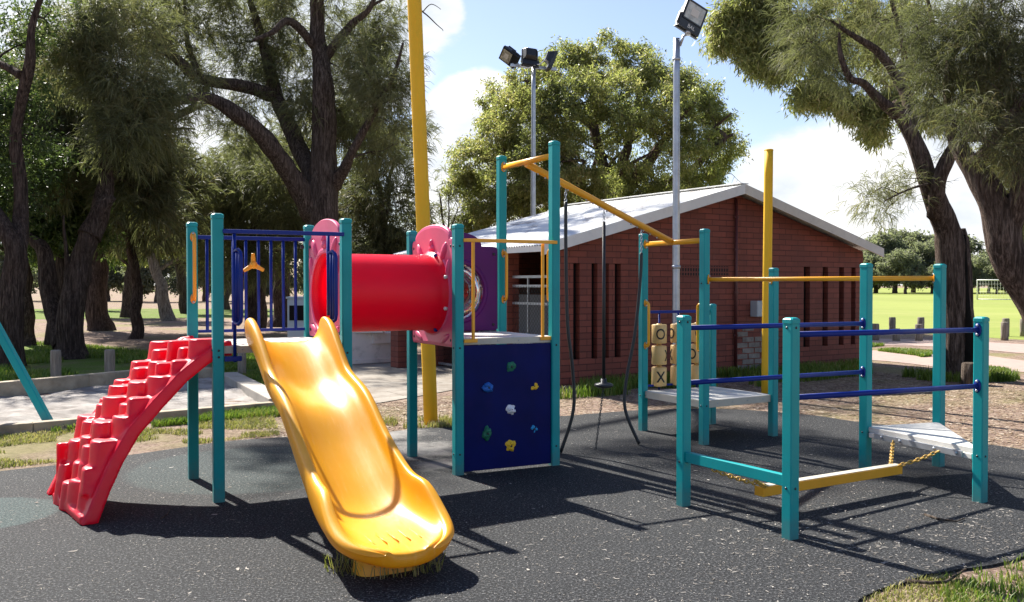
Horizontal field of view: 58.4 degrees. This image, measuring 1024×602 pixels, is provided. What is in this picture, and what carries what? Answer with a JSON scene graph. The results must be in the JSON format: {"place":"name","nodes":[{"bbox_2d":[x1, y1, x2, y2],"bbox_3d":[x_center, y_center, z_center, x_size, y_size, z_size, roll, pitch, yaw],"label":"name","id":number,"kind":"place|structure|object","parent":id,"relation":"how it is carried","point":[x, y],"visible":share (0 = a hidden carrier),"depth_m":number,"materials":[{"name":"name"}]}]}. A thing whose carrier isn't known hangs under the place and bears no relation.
{"place":"outdoors","nodes":[
{"label":"outdoors","id":0,"kind":"place"},
{"bbox_2d":[0,340,148,380],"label":"lawn","id":1,"kind":"structure","parent":0,"point":[88,365],"depth_m":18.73,"materials":[{"name":"green plant"}]},
{"bbox_2d":[0,52,66,345],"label":"woodland tree","id":2,"kind":"object","parent":1,"relation":"on","point":[29,325],"depth_m":24.98,"materials":[{"name":"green plant"}]},
{"bbox_2d":[0,0,91,366],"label":"woodland tree","id":3,"kind":"object","parent":1,"relation":"on","point":[17,207],"visible":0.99,"depth_m":18.99,"materials":[{"name":"green plant"}]},
{"bbox_2d":[0,178,126,345],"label":"woodland tree","id":4,"kind":"object","parent":1,"relation":"on","point":[51,235],"visible":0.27,"depth_m":23.45,"materials":[{"name":"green plant"}]},
{"bbox_2d":[0,13,204,359],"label":"woodland tree","id":5,"kind":"object","parent":1,"relation":"on","point":[64,312],"visible":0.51,"depth_m":21.83,"materials":[{"name":"green plant"}]},
{"bbox_2d":[34,309,273,318],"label":"lawn","id":6,"kind":"structure","parent":0,"point":[115,313],"depth_m":52.10,"materials":[{"name":"green plant"}]},
{"bbox_2d":[28,252,123,273],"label":"woodland tree","id":7,"kind":"object","parent":6,"relation":"on","point":[108,262],"depth_m":57.63,"materials":[{"name":"green plant"}]},
{"bbox_2d":[69,240,157,317],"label":"woodland tree","id":8,"kind":"object","parent":6,"relation":"on","point":[126,299],"visible":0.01,"depth_m":45.84,"materials":[{"name":"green plant"}]},
{"bbox_2d":[174,188,204,313],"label":"woodland tree","id":9,"kind":"object","parent":6,"relation":"on","point":[182,289],"visible":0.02,"depth_m":51.79,"materials":[{"name":"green plant"}]},
{"bbox_2d":[209,234,230,309],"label":"woodland tree","id":10,"kind":"object","parent":6,"relation":"on","point":[226,301],"visible":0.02,"depth_m":59.80,"materials":[{"name":"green plant"}]},
{"bbox_2d":[323,549,451,578],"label":"grass","id":11,"kind":"structure","parent":0,"point":[421,567],"depth_m":5.24,"materials":[{"name":"green plant"}]},
{"bbox_2d":[352,360,451,402],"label":"paving","id":12,"kind":"structure","parent":0,"point":[384,382],"depth_m":15.94,"materials":[{"name":"concrete"}]},
{"bbox_2d":[352,331,390,363],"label":"wall","id":13,"kind":"structure","parent":12,"relation":"on","point":[371,347],"depth_m":19.15,"materials":[{"name":"white paint"}]},
{"bbox_2d":[391,330,406,367],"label":"brick pillar","id":14,"kind":"structure","parent":12,"relation":"on","point":[398,349],"depth_m":18.17,"materials":[{"name":"red brick"}]},
{"bbox_2d":[0,285,1023,601],"bbox_3d":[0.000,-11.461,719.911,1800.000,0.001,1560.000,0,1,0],"label":"ground","id":15,"kind":"structure","parent":0,"point":[156,329],"depth_m":12.91,"materials":[{"name":"brown soil"}]},
{"bbox_2d":[0,250,38,293],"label":"distant tree","id":16,"kind":"object","parent":15,"relation":"on","point":[1,267],"visible":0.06,"depth_m":91.64,"materials":[{"name":"green plant"}]},
{"bbox_2d":[30,259,55,285],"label":"distant tree","id":17,"kind":"object","parent":15,"relation":"on","point":[35,276],"visible":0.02,"depth_m":86.34,"materials":[{"name":"green plant"}]},
{"bbox_2d":[50,350,61,376],"bbox_3d":[-7.588,1.144,15.243,0.168,0.657,0.168,0,1,0],"label":"timber bollard","id":18,"kind":"object","parent":15,"relation":"on","point":[55,362],"visible":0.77,"depth_m":15.17,"materials":[{"name":"grey wood"}]},
{"bbox_2d":[0,370,129,396],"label":"sandpit edge","id":19,"kind":"object","parent":15,"relation":"on","point":[42,385],"visible":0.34,"depth_m":14.29,"materials":[{"name":"grey concrete"}]},
{"bbox_2d":[104,349,114,371],"bbox_3d":[-6.839,1.145,15.582,0.168,0.642,0.168,0,1,0],"label":"timber bollard","id":20,"kind":"object","parent":15,"relation":"on","point":[109,360],"visible":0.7,"depth_m":15.51,"materials":[{"name":"grey wood"}]},
{"bbox_2d":[107,262,123,300],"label":"distant tree","id":21,"kind":"object","parent":15,"relation":"on","point":[116,280],"visible":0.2,"depth_m":89.93,"materials":[{"name":"green plant"}]},
{"bbox_2d":[61,68,186,330],"bbox_3d":[-14.718,-3.775,33.320,6.505,10.082,5.074,1,1,38],"label":"woodland tree","id":22,"kind":"object","parent":15,"relation":"on","point":[97,317],"visible":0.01,"depth_m":32.77,"materials":[{"name":"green plant"}]},
{"bbox_2d":[0,377,256,423],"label":"sandpit","id":23,"kind":"object","parent":15,"relation":"on","point":[72,403],"visible":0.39,"depth_m":12.73,"materials":[{"name":"beige sand"}]},
{"bbox_2d":[0,323,52,420],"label":"swing frame","id":24,"kind":"object","parent":23,"relation":"on","point":[31,390],"depth_m":10.94,"materials":[{"name":"teal paint"}]},
{"bbox_2d":[0,401,273,435],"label":"sandpit edge","id":25,"kind":"object","parent":15,"relation":"on","point":[23,427],"visible":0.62,"depth_m":10.47,"materials":[{"name":"grey concrete"}]},
{"bbox_2d":[0,415,279,468],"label":"grass","id":26,"kind":"structure","parent":15,"relation":"on","point":[39,436],"depth_m":10.07,"materials":[{"name":"green plant"}]},
{"bbox_2d":[117,254,199,301],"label":"distant tree","id":27,"kind":"object","parent":15,"relation":"on","point":[149,285],"visible":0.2,"depth_m":84.69,"materials":[{"name":"green plant"}]},
{"bbox_2d":[122,232,200,320],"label":"woodland tree","id":28,"kind":"object","parent":15,"relation":"on","point":[165,311],"visible":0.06,"depth_m":41.84,"materials":[{"name":"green plant"}]},
{"bbox_2d":[51,404,279,432],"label":"grass","id":29,"kind":"structure","parent":15,"relation":"on","point":[268,411],"depth_m":11.22,"materials":[{"name":"green plant"}]},
{"bbox_2d":[108,73,226,338],"bbox_3d":[-11.371,-2.854,28.155,5.633,8.562,4.359,1,1,37],"label":"woodland tree","id":30,"kind":"object","parent":15,"relation":"on","point":[137,323],"visible":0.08,"depth_m":27.90,"materials":[{"name":"green plant"}]},
{"bbox_2d":[166,264,231,300],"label":"distant tree","id":31,"kind":"object","parent":15,"relation":"on","point":[204,298],"visible":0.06,"depth_m":90.09,"materials":[{"name":"green plant"}]},
{"bbox_2d":[198,367,211,377],"bbox_3d":[-5.514,1.284,16.262,0.749,0.200,0.140,0,1,-7],"label":"sandpit edge","id":32,"kind":"object","parent":15,"relation":"on","point":[205,372],"visible":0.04,"depth_m":16.20,"materials":[{"name":"grey concrete"}]},
{"bbox_2d":[14,0,442,225],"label":"casuarina tree","id":33,"kind":"object","parent":15,"relation":"on","point":[97,39],"visible":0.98,"depth_m":24.26,"materials":[{"name":"green plant"}]},
{"bbox_2d":[166,125,305,328],"bbox_3d":[-8.734,-2.498,30.915,5.897,7.706,4.956,0,1,0],"label":"casuarina tree","id":34,"kind":"object","parent":15,"relation":"on","point":[240,202],"visible":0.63,"depth_m":30.18,"materials":[{"name":"green plant"}]},
{"bbox_2d":[197,138,298,327],"bbox_3d":[-9.707,-2.505,33.765,4.410,7.677,4.338,0,1,0],"label":"woodland tree","id":35,"kind":"object","parent":15,"relation":"on","point":[263,314],"visible":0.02,"depth_m":33.85,"materials":[{"name":"green plant"}]},
{"bbox_2d":[224,372,274,404],"bbox_3d":[-4.002,1.344,14.050,0.300,0.160,4.027,-1,1,-27],"label":"sandpit edge","id":36,"kind":"object","parent":15,"relation":"on","point":[254,389],"visible":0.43,"depth_m":13.87,"materials":[{"name":"concrete"}]},
{"bbox_2d":[265,261,293,296],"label":"distant tree","id":37,"kind":"object","parent":15,"relation":"on","point":[268,290],"visible":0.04,"depth_m":82.01,"materials":[{"name":"green plant"}]},
{"bbox_2d":[217,116,342,326],"bbox_3d":[-9.067,-3.087,36.359,5.807,8.778,4.833,0,1,0],"label":"woodland tree","id":38,"kind":"object","parent":15,"relation":"on","point":[277,304],"visible":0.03,"depth_m":35.77,"materials":[{"name":"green plant"}]},
{"bbox_2d":[286,296,303,336],"bbox_3d":[-4.873,0.582,21.014,0.520,1.370,0.460,0,1,0],"label":"utility cabinet","id":39,"kind":"object","parent":15,"relation":"on","point":[290,311],"visible":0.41,"depth_m":20.80,"materials":[{"name":"grey metal"}]},
{"bbox_2d":[290,243,303,295],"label":"distant tree","id":40,"kind":"object","parent":15,"relation":"on","point":[301,286],"visible":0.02,"depth_m":83.10,"materials":[{"name":"green plant"}]},
{"bbox_2d":[225,397,451,441],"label":"leaf litter","id":41,"kind":"object","parent":15,"relation":"on","point":[400,422],"visible":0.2,"depth_m":11.69,"materials":[{"name":"brown plant"}]},
{"bbox_2d":[297,100,451,331],"bbox_3d":[-4.721,-2.721,29.778,5.177,8.096,5.012,0,1,22],"label":"casuarina tree","id":42,"kind":"object","parent":15,"relation":"on","point":[366,213],"visible":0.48,"depth_m":28.94,"materials":[{"name":"green plant"}]},
{"bbox_2d":[382,413,451,428],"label":"grass","id":43,"kind":"structure","parent":15,"relation":"on","point":[444,422],"depth_m":10.73,"materials":[{"name":"green plant"}]},
{"bbox_2d":[407,0,437,425],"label":"shade pole","id":44,"kind":"object","parent":15,"relation":"on","point":[419,129],"visible":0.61,"depth_m":10.72,"materials":[{"name":"yellow metal"}]},
{"bbox_2d":[406,161,487,231],"bbox_3d":[-2.485,-2.114,35.956,4.349,6.685,2.930,-1,1,-34],"label":"casuarina tree","id":45,"kind":"object","parent":15,"relation":"on","point":[442,213],"visible":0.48,"depth_m":35.90,"materials":[{"name":"green plant"}]},
{"bbox_2d":[0,409,1023,601],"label":"rubber surface","id":46,"kind":"object","parent":15,"relation":"on","point":[528,521],"visible":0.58,"depth_m":6.22,"materials":[{"name":"grey rubber"}]},
{"bbox_2d":[1,411,1023,601],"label":"leaf litter","id":47,"kind":"object","parent":46,"relation":"on","point":[884,562],"visible":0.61,"depth_m":6.01,"materials":[{"name":"brown plant"}]},
{"bbox_2d":[47,141,989,576],"bbox_3d":[0.333,0.065,7.390,7.128,3.000,4.105,-1,1,-30],"label":"play structure","id":48,"kind":"object","parent":46,"relation":"on","point":[377,505],"visible":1,"depth_m":7.52,"materials":[{"name":"teal paint"}]},
{"bbox_2d":[560,189,575,452],"bbox_3d":[0.551,0.191,8.957,0.142,2.584,0.178,0,1,23],"label":"climbing rope","id":49,"kind":"object","parent":48,"relation":"hanging from","point":[568,333],"visible":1,"depth_m":9.00,"materials":[{"name":"fabric"}]},
{"bbox_2d":[594,210,612,449],"bbox_3d":[0.928,0.280,9.269,0.212,2.417,0.315,0,1,0],"label":"climbing rope","id":50,"kind":"object","parent":48,"relation":"hanging from","point":[603,383],"visible":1,"depth_m":9.30,"materials":[{"name":"fabric"}]},
{"bbox_2d":[623,229,642,443],"bbox_3d":[1.254,0.362,9.524,0.191,2.223,0.266,0,1,12],"label":"climbing rope","id":51,"kind":"object","parent":48,"relation":"hanging from","point":[632,350],"visible":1,"depth_m":9.54,"materials":[{"name":"fabric"}]},
{"bbox_2d":[711,440,939,496],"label":"balance beam","id":52,"kind":"structure","parent":48,"relation":"hanging from","point":[762,489],"depth_m":6.94,"materials":[{"name":"yellow metal"}]},
{"bbox_2d":[924,513,964,521],"bbox_3d":[3.028,1.526,6.429,0.266,0.022,0.140,1,1,29],"label":"fallen twig","id":53,"kind":"object","parent":46,"relation":"on","point":[928,515],"visible":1,"depth_m":6.40,"materials":[{"name":"brown wood"}]},
{"bbox_2d":[499,45,557,215],"bbox_3d":[0.472,-3.119,26.968,1.739,8.754,0.626,0,1,0],"label":"light pole","id":54,"kind":"object","parent":15,"relation":"on","point":[509,56],"visible":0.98,"depth_m":26.84,"materials":[{"name":"metal"}]},
{"bbox_2d":[438,24,755,232],"bbox_3d":[3.187,-4.685,35.918,10.497,11.896,9.990,1,1,41],"label":"gum tree","id":55,"kind":"object","parent":15,"relation":"on","point":[561,107],"visible":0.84,"depth_m":34.07,"materials":[{"name":"green plant"}]},
{"bbox_2d":[393,183,883,385],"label":"brick building","id":56,"kind":"structure","parent":15,"relation":"on","point":[804,243],"depth_m":16.99,"materials":[{"name":"brick"}]},
{"bbox_2d":[573,263,575,358],"bbox_3d":[1.001,0.172,15.256,0.129,1.600,0.020,-1,1,-33],"label":"slot window","id":57,"kind":"structure","parent":56,"relation":"in","point":[574,264],"depth_m":15.27,"materials":[{"name":"black glass"}]},
{"bbox_2d":[591,264,592,357],"bbox_3d":[1.318,0.168,15.460,0.121,1.600,0.020,-1,1,-33],"label":"slot window","id":58,"kind":"structure","parent":56,"relation":"in","point":[592,264],"depth_m":15.47,"materials":[{"name":"black glass"}]},
{"bbox_2d":[615,264,616,356],"bbox_3d":[1.738,0.163,15.730,0.126,1.600,0.020,-1,1,-33],"label":"slot window","id":59,"kind":"structure","parent":56,"relation":"in","point":[615,264],"depth_m":15.75,"materials":[{"name":"black glass"}]},
{"bbox_2d":[803,267,805,346],"bbox_3d":[5.805,0.116,18.345,0.181,1.600,0.020,-1,1,-33],"label":"slot window","id":60,"kind":"structure","parent":56,"relation":"in","point":[804,267],"depth_m":18.37,"materials":[{"name":"black glass"}]},
{"bbox_2d":[822,267,823,345],"bbox_3d":[6.276,0.110,18.648,0.162,1.600,0.020,-1,1,-33],"label":"slot window","id":61,"kind":"structure","parent":56,"relation":"in","point":[823,267],"depth_m":18.68,"materials":[{"name":"black glass"}]},
{"bbox_2d":[672,0,707,387],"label":"light pole","id":62,"kind":"object","parent":15,"relation":"on","point":[691,17],"visible":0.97,"depth_m":14.52,"materials":[{"name":"metal"}]},
{"bbox_2d":[761,149,772,393],"bbox_3d":[3.900,-0.409,13.992,0.166,3.809,0.145,0,1,0],"label":"shade pole","id":63,"kind":"object","parent":15,"relation":"on","point":[768,209],"visible":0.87,"depth_m":13.94,"materials":[{"name":"yellow metal"}]},
{"bbox_2d":[560,373,1023,449],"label":"leaf litter","id":64,"kind":"object","parent":15,"relation":"on","point":[931,398],"visible":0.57,"depth_m":12.67,"materials":[{"name":"brown plant"}]},
{"bbox_2d":[692,0,1023,240],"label":"gum tree","id":65,"kind":"object","parent":15,"relation":"on","point":[736,34],"visible":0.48,"depth_m":20.53,"materials":[{"name":"green plant"}]},
{"bbox_2d":[755,0,1022,377],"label":"casuarina tree","id":66,"kind":"object","parent":15,"relation":"on","point":[952,245],"visible":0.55,"depth_m":15.97,"materials":[{"name":"green plant"}]},
{"bbox_2d":[889,317,895,328],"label":"timber bollard","id":67,"kind":"object","parent":15,"relation":"on","point":[892,322],"visible":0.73,"depth_m":31.08,"materials":[{"name":"grey wood"}]},
{"bbox_2d":[917,317,924,334],"bbox_3d":[13.606,0.866,30.490,0.217,0.656,0.217,0,1,0],"label":"timber bollard","id":68,"kind":"object","parent":15,"relation":"on","point":[920,320],"visible":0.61,"depth_m":30.39,"materials":[{"name":"grey wood"}]},
{"bbox_2d":[905,568,966,584],"bbox_3d":[2.406,1.543,5.088,0.446,0.042,0.153,0,1,-20],"label":"fallen twig","id":69,"kind":"object","parent":15,"relation":"on","point":[933,582],"visible":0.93,"depth_m":5.03,"materials":[{"name":"brown wood"}]},
{"bbox_2d":[872,342,1008,370],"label":"grass","id":70,"kind":"structure","parent":15,"relation":"on","point":[920,352],"depth_m":21.95,"materials":[{"name":"green plant"}]},
{"bbox_2d":[863,572,1023,601],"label":"grass","id":71,"kind":"structure","parent":15,"relation":"on","point":[902,594],"depth_m":4.90,"materials":[{"name":"green plant"}]},
{"bbox_2d":[876,0,1023,323],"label":"casuarina tree","id":72,"kind":"object","parent":15,"relation":"on","point":[1001,208],"visible":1,"depth_m":12.38,"materials":[{"name":"green plant"}]},
{"bbox_2d":[901,365,1021,382],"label":"grass","id":73,"kind":"structure","parent":15,"relation":"on","point":[999,375],"depth_m":15.84,"materials":[{"name":"green plant"}]},
{"bbox_2d":[961,362,972,383],"bbox_3d":[7.651,1.250,15.245,0.340,0.445,0.340,0,1,0],"label":"tree stump","id":74,"kind":"object","parent":15,"relation":"on","point":[966,372],"visible":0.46,"depth_m":15.15,"materials":[{"name":"brown wood"}]},
{"bbox_2d":[934,553,1023,601],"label":"grass","id":75,"kind":"structure","parent":15,"relation":"on","point":[957,587],"depth_m":4.95,"materials":[{"name":"green plant"}]},
{"bbox_2d":[1001,322,1008,340],"bbox_3d":[14.644,0.939,27.234,0.217,0.629,0.217,0,1,0],"label":"timber bollard","id":76,"kind":"object","parent":15,"relation":"on","point":[1004,331],"visible":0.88,"depth_m":27.14,"materials":[{"name":"wood"}]},
{"bbox_2d":[1002,318,1009,329],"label":"timber bollard","id":77,"kind":"object","parent":15,"relation":"on","point":[1005,319],"visible":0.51,"depth_m":29.14,"materials":[{"name":"wood"}]},
{"bbox_2d":[0,0,1023,284],"label":"sky","id":78,"kind":"structure","parent":0,"point":[810,158],"materials":[{"name":"blue"}]},
{"bbox_2d":[560,357,873,398],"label":"grass","id":79,"kind":"structure","parent":0,"point":[587,387],"depth_m":15.64,"materials":[{"name":"green plant"}]},
{"bbox_2d":[872,288,1023,339],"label":"sports field","id":80,"kind":"structure","parent":0,"point":[908,309],"depth_m":60.38,"materials":[{"name":"green plant"}]},
{"bbox_2d":[863,251,898,287],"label":"distant tree","id":81,"kind":"object","parent":80,"relation":"on","point":[881,267],"visible":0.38,"depth_m":157.71,"materials":[{"name":"green plant"}]},
{"bbox_2d":[862,228,902,292],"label":"distant tree","id":82,"kind":"object","parent":80,"relation":"on","point":[883,243],"visible":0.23,"depth_m":170.03,"materials":[{"name":"green plant"}]},
{"bbox_2d":[866,238,929,292],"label":"distant tree","id":83,"kind":"object","parent":80,"relation":"on","point":[898,245],"visible":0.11,"depth_m":169.69,"materials":[{"name":"green plant"}]},
{"bbox_2d":[883,246,927,293],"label":"distant tree","id":84,"kind":"object","parent":80,"relation":"on","point":[907,261],"visible":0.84,"depth_m":157.46,"materials":[{"name":"green plant"}]},
{"bbox_2d":[879,225,933,292],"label":"distant tree","id":85,"kind":"object","parent":80,"relation":"on","point":[911,237],"visible":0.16,"depth_m":183.79,"materials":[{"name":"green plant"}]},
{"bbox_2d":[898,239,935,292],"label":"distant tree","id":86,"kind":"object","parent":80,"relation":"on","point":[926,251],"visible":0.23,"depth_m":166.21,"materials":[{"name":"green plant"}]},
{"bbox_2d":[922,261,935,284],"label":"distant tree","id":87,"kind":"object","parent":80,"relation":"on","point":[930,272],"visible":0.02,"depth_m":159.78,"materials":[{"name":"green plant"}]},
{"bbox_2d":[922,241,973,290],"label":"distant tree","id":88,"kind":"object","parent":80,"relation":"on","point":[929,285],"depth_m":179.41,"materials":[{"name":"green plant"}]},
{"bbox_2d":[968,233,986,259],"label":"distant tree","id":89,"kind":"object","parent":80,"relation":"on","point":[973,245],"visible":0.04,"depth_m":180.13,"materials":[{"name":"green plant"}]},
{"bbox_2d":[971,251,991,292],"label":"distant tree","id":90,"kind":"object","parent":80,"relation":"on","point":[985,255],"visible":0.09,"depth_m":168.66,"materials":[{"name":"green plant"}]},
{"bbox_2d":[971,255,996,293],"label":"distant tree","id":91,"kind":"object","parent":80,"relation":"on","point":[976,265],"visible":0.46,"depth_m":155.61,"materials":[{"name":"green plant"}]},
{"bbox_2d":[980,265,1004,293],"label":"distant tree","id":92,"kind":"object","parent":80,"relation":"on","point":[993,276],"visible":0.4,"depth_m":155.53,"materials":[{"name":"green plant"}]},
{"bbox_2d":[976,279,1010,299],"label":"soccer goal","id":93,"kind":"object","parent":80,"relation":"on","point":[994,280],"visible":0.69,"depth_m":97.82,"materials":[{"name":"white paint"}]},
{"bbox_2d":[1020,319,1023,336],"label":"timber bollard","id":94,"kind":"object","parent":80,"relation":"on","point":[1021,328],"visible":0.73,"depth_m":29.17,"materials":[{"name":"wood"}]},
{"bbox_2d":[872,350,1023,371],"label":"path","id":95,"kind":"structure","parent":0,"point":[1012,364],"depth_m":19.93,"materials":[{"name":"beige concrete"}]},
{"bbox_2d":[872,339,1023,352],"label":"path","id":96,"kind":"structure","parent":0,"point":[1009,347],"depth_m":25.23,"materials":[{"name":"beige concrete"}]},
{"bbox_2d":[872,324,878,339],"bbox_3d":[10.799,0.963,27.234,0.217,0.581,0.217,0,1,0],"label":"timber bollard","id":97,"kind":"object","parent":96,"relation":"on","point":[875,327],"visible":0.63,"depth_m":27.14,"materials":[{"name":"wood"}]},
{"bbox_2d":[892,328,899,340],"bbox_3d":[11.314,1.034,26.973,0.217,0.449,0.217,0,1,0],"label":"timber bollard","id":98,"kind":"object","parent":96,"relation":"on","point":[895,337],"visible":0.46,"depth_m":26.89,"materials":[{"name":"wood"}]},
{"bbox_2d":[915,324,922,340],"bbox_3d":[11.980,0.970,26.972,0.217,0.576,0.217,0,1,0],"label":"timber bollard","id":99,"kind":"object","parent":96,"relation":"on","point":[918,337],"visible":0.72,"depth_m":26.88,"materials":[{"name":"wood"}]},
{"label":"lawn","id":100,"kind":"structure","parent":0,"visible":0},
{"bbox_2d":[211,353,264,384],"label":"grass","id":101,"kind":"structure","parent":100,"relation":"on","point":[251,365],"depth_m":17.80,"materials":[{"name":"green plant"}]},
{"bbox_2d":[237,353,245,374],"bbox_3d":[-4.835,1.189,16.403,0.148,0.525,0.148,0,1,0],"label":"timber bollard","id":102,"kind":"object","parent":100,"relation":"on","point":[241,366],"visible":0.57,"depth_m":16.34,"materials":[{"name":"grey wood"}]}
]}

